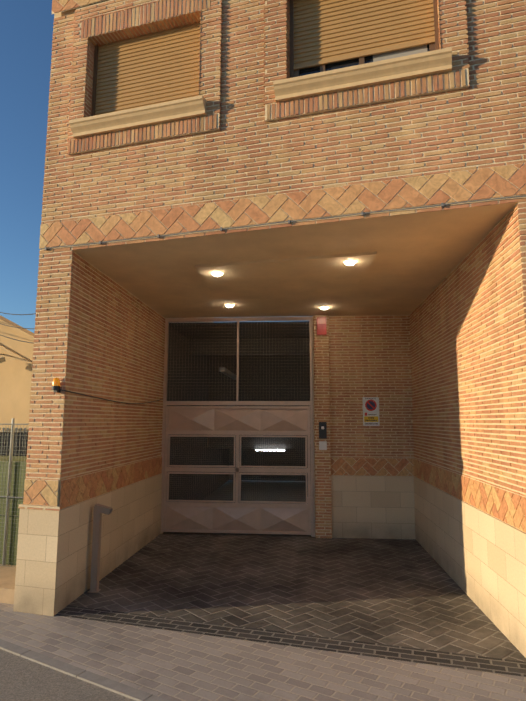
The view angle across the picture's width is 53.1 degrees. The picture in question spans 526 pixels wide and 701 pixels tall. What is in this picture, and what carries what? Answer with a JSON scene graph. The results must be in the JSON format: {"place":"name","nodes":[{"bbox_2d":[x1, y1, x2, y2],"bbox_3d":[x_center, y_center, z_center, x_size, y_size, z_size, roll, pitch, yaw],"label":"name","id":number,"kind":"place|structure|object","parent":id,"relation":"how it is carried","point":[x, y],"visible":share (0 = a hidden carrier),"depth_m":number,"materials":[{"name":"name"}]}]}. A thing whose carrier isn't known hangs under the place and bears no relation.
{"place":"outdoors","nodes":[
{"label":"outdoors","id":0,"kind":"place"},
{"bbox_2d":[0,564,15,603],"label":"neighbour step","id":1,"kind":"object","parent":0,"point":[7,580],"depth_m":6.25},
{"bbox_2d":[0,456,26,564],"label":"green cabinet","id":2,"kind":"object","parent":1,"relation":"on","point":[19,481],"visible":0.12,"depth_m":7.18,"materials":[{"name":"green metal"}]},
{"bbox_2d":[0,464,18,561],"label":"green cabinet seams","id":3,"kind":"object","parent":2,"relation":"attached to","point":[11,516],"visible":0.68,"depth_m":7.14,"materials":[{"name":"green metal"}]},
{"bbox_2d":[0,315,34,431],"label":"neighbour house walls","id":4,"kind":"structure","parent":0,"point":[15,378],"depth_m":10.13,"materials":[{"name":"beige paint"}]},
{"bbox_2d":[0,354,5,362],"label":"neighbour flood light","id":5,"kind":"object","parent":4,"relation":"attached to","point":[2,359],"depth_m":9.87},
{"bbox_2d":[0,432,27,455],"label":"dark neighbour window","id":6,"kind":"structure","parent":4,"relation":"in","point":[17,440],"depth_m":9.94,"materials":[{"name":"black glass"}]},
{"bbox_2d":[0,428,27,455],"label":"neighbour window grille","id":7,"kind":"object","parent":6,"relation":"attached to","point":[20,431],"visible":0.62,"depth_m":9.88,"materials":[{"name":"grey metal"}]},
{"bbox_2d":[0,312,35,342],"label":"overhead wires","id":8,"kind":"object","parent":4,"relation":"attached to","point":[17,327],"visible":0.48,"depth_m":9.37,"materials":[{"name":"grey"}]},
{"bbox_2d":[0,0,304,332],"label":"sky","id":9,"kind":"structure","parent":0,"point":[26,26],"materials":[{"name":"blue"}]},
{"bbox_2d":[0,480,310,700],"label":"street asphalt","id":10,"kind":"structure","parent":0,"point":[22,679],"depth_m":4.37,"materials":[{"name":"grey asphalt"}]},
{"bbox_2d":[0,418,28,564],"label":"neighbour fence posts","id":11,"kind":"object","parent":10,"relation":"on","point":[12,424],"visible":0.67,"depth_m":7.16,"materials":[{"name":"grey metal"}]},
{"bbox_2d":[0,426,27,566],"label":"fence bars","id":12,"kind":"object","parent":11,"relation":"attached to","point":[19,492],"visible":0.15,"depth_m":7.13,"materials":[{"name":"metal"}]},
{"bbox_2d":[0,639,168,700],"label":"kerb stones","id":13,"kind":"object","parent":10,"relation":"on","point":[130,692],"visible":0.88,"depth_m":4.37,"materials":[{"name":"grey concrete"}]},
{"bbox_2d":[167,321,314,519],"bbox_3d":[1.034,2.012,14.313,5.200,4.000,8.910,0,-8,5],"label":"garage interior","id":14,"kind":"object","parent":10,"relation":"on","point":[287,339],"visible":0.39,"depth_m":14.29,"materials":[{"name":"black"}]},
{"bbox_2d":[0,603,525,700],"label":"pavement brick pavers","id":15,"kind":"object","parent":10,"relation":"on","point":[170,665],"depth_m":4.47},
{"bbox_2d":[13,473,525,657],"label":"plinth","id":16,"kind":"structure","parent":15,"relation":"on","point":[478,555],"depth_m":6.49,"materials":[{"name":"stone"}]},
{"bbox_2d":[18,504,59,510],"bbox_3d":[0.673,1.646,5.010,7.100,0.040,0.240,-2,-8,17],"label":"stone ledge","id":17,"kind":"object","parent":16,"relation":"on","point":[40,507],"visible":0.71,"depth_m":5.85,"materials":[{"name":"beige stone"}]},
{"bbox_2d":[56,605,525,676],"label":"paving border","id":18,"kind":"object","parent":15,"relation":"on","point":[478,663],"visible":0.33,"depth_m":5.00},
{"bbox_2d":[26,0,525,538],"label":"mortar joints","id":19,"kind":"object","parent":10,"relation":"on","point":[354,324],"visible":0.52,"depth_m":6.05,"materials":[{"name":"beige concrete"}]},
{"bbox_2d":[52,386,60,391],"bbox_3d":[-2.350,0.439,5.973,0.090,0.070,0.104,0,-8,5],"label":"beacon base","id":20,"kind":"object","parent":19,"relation":"attached to","point":[56,388],"visible":0.94,"depth_m":5.94,"materials":[{"name":"black plastic"}]},
{"bbox_2d":[52,377,59,385],"bbox_3d":[-2.351,0.355,5.977,0.084,0.098,0.084,0,-8,5],"label":"warning light","id":21,"kind":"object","parent":20,"relation":"on","point":[56,381],"depth_m":5.95,"materials":[{"name":"orange plastic"}]},
{"bbox_2d":[60,389,162,403],"bbox_3d":[-2.114,0.726,7.983,0.086,0.157,4.111,0,-8,5],"label":"cable","id":22,"kind":"object","parent":19,"relation":"attached to","point":[109,400],"visible":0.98,"depth_m":7.26,"materials":[{"name":"black rubber"}]},
{"bbox_2d":[69,47,451,138],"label":"window sills","id":23,"kind":"structure","parent":19,"relation":"attached to","point":[381,72],"depth_m":5.47,"materials":[{"name":"beige stone"}]},
{"bbox_2d":[91,0,439,115],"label":"window frames","id":24,"kind":"structure","parent":19,"relation":"attached to","point":[432,47],"depth_m":5.81,"materials":[{"name":"brown metal"}]},
{"bbox_2d":[95,0,434,114],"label":"roller shutters","id":25,"kind":"object","parent":24,"relation":"attached to","point":[153,68],"visible":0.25,"depth_m":5.84,"materials":[{"name":"beige plastic"}]},
{"bbox_2d":[299,44,429,75],"bbox_3d":[-0.149,-3.351,6.024,4.100,1.150,0.003,-2,-8,17],"label":"window glass","id":26,"kind":"object","parent":24,"relation":"in","point":[335,65],"depth_m":5.69,"materials":[{"name":"black glass"}]},
{"bbox_2d":[23,0,525,532],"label":"band tiles","id":27,"kind":"object","parent":19,"relation":"attached to","point":[509,508],"visible":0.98,"depth_m":5.75,"materials":[{"name":"orange tile"}]},
{"bbox_2d":[24,0,525,527],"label":"mortar band","id":28,"kind":"object","parent":19,"relation":"attached to","point":[274,222],"visible":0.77,"depth_m":5.64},
{"bbox_2d":[25,0,525,537],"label":"bricks","id":29,"kind":"object","parent":19,"relation":"in","point":[455,420],"visible":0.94,"depth_m":6.02,"materials":[{"name":"orange brick"}]},
{"bbox_2d":[317,317,326,334],"bbox_3d":[1.103,-0.454,9.902,0.180,0.330,0.070,0,-8,5],"label":"alarm siren","id":30,"kind":"object","parent":29,"relation":"attached to","point":[321,329],"visible":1,"depth_m":9.86,"materials":[{"name":"red plastic"}]},
{"bbox_2d":[318,318,325,323],"bbox_3d":[1.100,-0.553,9.876,0.150,0.100,0.008,0,-8,5],"label":"alarm siren lens","id":31,"kind":"object","parent":30,"relation":"attached to","point":[321,320],"visible":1,"depth_m":9.87,"materials":[{"name":"plastic"}]},
{"bbox_2d":[319,422,326,438],"bbox_3d":[1.098,1.466,9.661,0.140,0.300,0.035,0,-8,5],"label":"keypad box","id":32,"kind":"object","parent":29,"relation":"attached to","point":[322,433],"visible":1,"depth_m":9.64,"materials":[{"name":"black plastic"}]},
{"bbox_2d":[319,426,326,449],"bbox_3d":[1.097,1.606,9.631,0.140,0.425,0.021,0,-8,5],"label":"intercom button panel","id":33,"kind":"object","parent":32,"relation":"attached to","point":[322,445],"visible":1,"depth_m":9.62,"materials":[{"name":"white paint"}]},
{"bbox_2d":[362,397,379,425],"bbox_3d":[1.999,1.130,9.727,0.300,0.530,0.006,0,-8,5],"label":"no parking sign","id":34,"kind":"object","parent":29,"relation":"attached to","point":[375,411],"visible":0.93,"depth_m":9.72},
{"bbox_2d":[364,416,377,421],"bbox_3d":[1.998,1.268,9.705,0.260,0.100,0.002,0,-8,5],"label":"sign label","id":35,"kind":"object","parent":34,"relation":"attached to","point":[370,419],"visible":1,"depth_m":9.71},
{"bbox_2d":[365,400,376,410],"bbox_3d":[1.999,1.015,9.736,0.210,0.210,0.002,0,-8,5],"label":"prohibition symbol","id":36,"kind":"object","parent":34,"relation":"attached to","point":[370,405],"visible":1,"depth_m":9.74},
{"bbox_2d":[367,401,374,409],"bbox_3d":[1.999,1.015,9.738,0.156,0.156,0.001,0,-8,5],"label":"blue sign disc","id":37,"kind":"object","parent":34,"relation":"attached to","point":[372,403],"visible":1,"depth_m":9.74,"materials":[{"name":"blue metal"}]},
{"bbox_2d":[365,398,377,423],"bbox_3d":[1.998,1.125,9.723,0.239,0.478,0.004,0,-8,5],"label":"sign lettering","id":38,"kind":"object","parent":34,"relation":"attached to","point":[371,414],"visible":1,"depth_m":9.71},
{"bbox_2d":[40,195,525,250],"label":"cable","id":39,"kind":"object","parent":19,"relation":"attached to","point":[222,229],"visible":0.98,"depth_m":5.42,"materials":[{"name":"grey plastic"}]},
{"bbox_2d":[73,202,516,317],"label":"soffit","id":40,"kind":"structure","parent":19,"relation":"attached to","point":[406,264],"depth_m":6.75,"materials":[{"name":"paint"}]},
{"bbox_2d":[212,261,354,309],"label":"downlight lenses","id":41,"kind":"object","parent":40,"relation":"attached to","point":[349,263],"visible":0.92,"depth_m":7.00,"materials":[{"name":"white glass"}]},
{"bbox_2d":[210,260,356,307],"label":"downlight trims","id":42,"kind":"object","parent":40,"relation":"attached to","point":[319,307],"visible":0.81,"depth_m":6.97,"materials":[{"name":"white metal"}]},
{"bbox_2d":[69,533,525,661],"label":"paved driveway","id":43,"kind":"structure","parent":10,"relation":"on","point":[410,593],"depth_m":6.49,"materials":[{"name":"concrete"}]},
{"bbox_2d":[88,504,111,592],"bbox_3d":[-2.017,2.444,6.533,0.232,1.039,0.120,0,-8,5],"label":"metal post","id":44,"kind":"object","parent":43,"relation":"on","point":[99,510],"visible":0.93,"depth_m":6.51,"materials":[{"name":"grey metal"}]},
{"bbox_2d":[161,316,314,536],"bbox_3d":[-0.488,1.382,9.962,2.880,4.078,0.100,0,-8,5],"label":"garage door","id":45,"kind":"structure","parent":43,"relation":"on","point":[237,515],"depth_m":9.87,"materials":[{"name":"brown metal"}]},
{"bbox_2d":[167,321,309,500],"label":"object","id":46,"kind":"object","parent":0,"point":[260,448],"depth_m":10.02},
{"bbox_2d":[373,45,427,61],"bbox_3d":[1.431,-3.034,5.488,0.550,0.248,0.003,-2,-8,17],"label":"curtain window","id":47,"kind":"structure","parent":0,"point":[400,53],"depth_m":5.50,"materials":[{"name":"white fabric"}]}
]}

